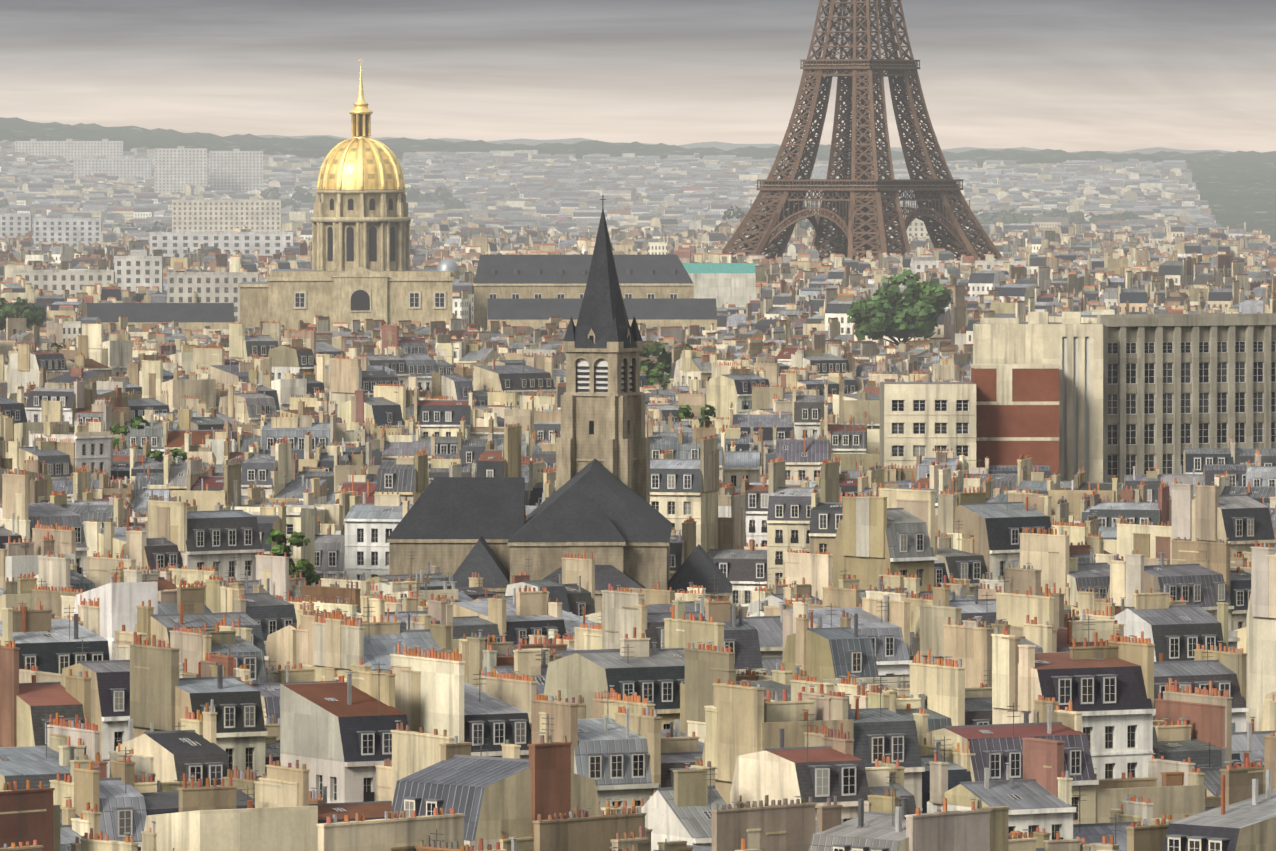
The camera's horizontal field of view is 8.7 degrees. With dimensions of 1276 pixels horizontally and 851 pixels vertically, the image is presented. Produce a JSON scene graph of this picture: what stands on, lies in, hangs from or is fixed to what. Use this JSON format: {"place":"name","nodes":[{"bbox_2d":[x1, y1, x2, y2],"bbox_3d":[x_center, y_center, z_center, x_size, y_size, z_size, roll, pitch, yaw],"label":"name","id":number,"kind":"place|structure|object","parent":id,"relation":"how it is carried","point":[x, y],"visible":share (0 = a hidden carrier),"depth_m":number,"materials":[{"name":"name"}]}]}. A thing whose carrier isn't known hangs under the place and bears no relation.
{"place":"outdoors","nodes":[
{"label":"outdoors","id":0,"kind":"place"},
{"bbox_2d":[51,343,67,352],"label":"trees","id":1,"kind":"object","parent":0,"point":[57,346],"depth_m":2197.81,"materials":[{"name":"plant"}]},
{"bbox_2d":[0,541,1275,850],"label":"city blocks","id":2,"kind":"structure","parent":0,"point":[1022,723],"depth_m":665.75,"materials":[{"name":"stone"}]},
{"bbox_2d":[0,458,1275,676],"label":"city blocks","id":3,"kind":"structure","parent":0,"point":[884,564],"depth_m":961.08,"materials":[{"name":"stone"}]},
{"bbox_2d":[0,117,1275,242],"bbox_3d":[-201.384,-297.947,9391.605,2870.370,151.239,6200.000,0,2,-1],"label":"hills","id":4,"kind":"structure","parent":0,"point":[1237,189],"depth_m":9251.77,"materials":[{"name":"plant"}]},
{"bbox_2d":[0,0,1275,152],"label":"sky","id":5,"kind":"structure","parent":0,"point":[1065,75],"materials":[{"name":"grey"}]},
{"bbox_2d":[255,135,1271,153],"bbox_3d":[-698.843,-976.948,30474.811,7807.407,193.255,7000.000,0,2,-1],"label":"buildings","id":6,"kind":"structure","parent":0,"point":[714,144],"depth_m":29868.93,"materials":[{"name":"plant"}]},
{"label":"ground","id":7,"kind":"structure","parent":0,"visible":0},
{"bbox_2d":[0,198,8,207],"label":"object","id":8,"kind":"object","parent":7,"relation":"on","point":[4,202],"visible":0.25,"depth_m":7029.13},
{"bbox_2d":[0,297,45,333],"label":"trees","id":9,"kind":"object","parent":7,"relation":"on","point":[34,315],"visible":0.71,"depth_m":2592.99,"materials":[{"name":"plant"}]},
{"bbox_2d":[110,415,149,448],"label":"court tree","id":10,"kind":"object","parent":7,"relation":"on","point":[119,429],"visible":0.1,"depth_m":1496.61,"materials":[{"name":"plant"}]},
{"bbox_2d":[146,448,187,461],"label":"trees","id":11,"kind":"object","parent":7,"relation":"on","point":[175,452],"visible":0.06,"depth_m":1397.18,"materials":[{"name":"plant"}]},
{"bbox_2d":[110,220,281,231],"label":"trees","id":12,"kind":"object","parent":7,"relation":"on","point":[153,229],"depth_m":5970.76,"materials":[{"name":"plant"}]},
{"bbox_2d":[266,529,322,584],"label":"court tree","id":13,"kind":"object","parent":7,"relation":"on","point":[309,574],"visible":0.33,"depth_m":1097.63,"materials":[{"name":"plant"}]},
{"bbox_2d":[248,185,465,210],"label":"trees","id":14,"kind":"object","parent":7,"relation":"on","point":[414,194],"visible":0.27,"depth_m":7183.24,"materials":[{"name":"plant"}]},
{"bbox_2d":[9,66,716,332],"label":"domed building","id":15,"kind":"structure","parent":7,"relation":"on","point":[361,270],"depth_m":2662.08,"materials":[{"name":"stone"}]},
{"bbox_2d":[0,139,1025,322],"bbox_3d":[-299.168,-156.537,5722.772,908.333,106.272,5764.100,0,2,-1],"label":"apartment blocks","id":16,"kind":"structure","parent":7,"relation":"on","point":[197,221],"depth_m":4551.34,"materials":[{"name":"concrete"}]},
{"bbox_2d":[387,195,731,612],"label":"saint germain des pres","id":17,"kind":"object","parent":7,"relation":"on","point":[460,530],"visible":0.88,"depth_m":1090.21,"materials":[{"name":"stone"}]},
{"bbox_2d":[0,141,1226,239],"bbox_3d":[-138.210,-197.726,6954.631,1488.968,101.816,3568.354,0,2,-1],"label":"city blocks","id":18,"kind":"structure","parent":7,"relation":"on","point":[498,192],"depth_m":7678.00,"materials":[{"name":"stone"}]},
{"bbox_2d":[0,353,1275,606],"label":"city blocks","id":19,"kind":"structure","parent":7,"relation":"on","point":[364,457],"depth_m":1333.84,"materials":[{"name":"stone"}]},
{"bbox_2d":[0,250,1275,364],"bbox_3d":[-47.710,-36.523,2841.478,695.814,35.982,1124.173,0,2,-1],"label":"city blocks","id":20,"kind":"structure","parent":7,"relation":"on","point":[800,305],"depth_m":2730.13,"materials":[{"name":"stone"}]},
{"bbox_2d":[0,290,1275,421],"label":"city blocks","id":21,"kind":"structure","parent":7,"relation":"on","point":[448,367],"depth_m":1841.80,"materials":[{"name":"stone"}]},
{"bbox_2d":[0,217,1275,281],"bbox_3d":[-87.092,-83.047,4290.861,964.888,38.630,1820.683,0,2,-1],"label":"city blocks","id":22,"kind":"structure","parent":7,"relation":"on","point":[1075,247],"depth_m":4064.86,"materials":[{"name":"stone"}]},
{"bbox_2d":[640,341,695,389],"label":"boulevard trees","id":23,"kind":"object","parent":7,"relation":"on","point":[653,373],"visible":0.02,"depth_m":2047.80,"materials":[{"name":"plant"}]},
{"bbox_2d":[675,404,715,427],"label":"trees","id":24,"kind":"object","parent":7,"relation":"on","point":[686,412],"visible":0.12,"depth_m":1599.95,"materials":[{"name":"plant"}]},
{"bbox_2d":[714,203,863,233],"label":"trees","id":25,"kind":"object","parent":7,"relation":"on","point":[803,224],"visible":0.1,"depth_m":5183.18,"materials":[{"name":"plant"}]},
{"bbox_2d":[723,0,1002,260],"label":"lattice tower","id":26,"kind":"structure","parent":7,"relation":"on","point":[859,188],"depth_m":4031.37,"materials":[{"name":"metal"}]},
{"bbox_2d":[847,269,951,345],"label":"tree","id":27,"kind":"object","parent":7,"relation":"on","point":[918,309],"visible":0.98,"depth_m":2494.78,"materials":[{"name":"plant"}]},
{"bbox_2d":[957,208,1144,223],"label":"buildings","id":28,"kind":"structure","parent":7,"relation":"on","point":[1014,217],"depth_m":6488.85,"materials":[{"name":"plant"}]},
{"bbox_2d":[880,312,1275,482],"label":"faculty building","id":29,"kind":"structure","parent":7,"relation":"on","point":[1067,395],"depth_m":1349.69,"materials":[{"name":"concrete"}]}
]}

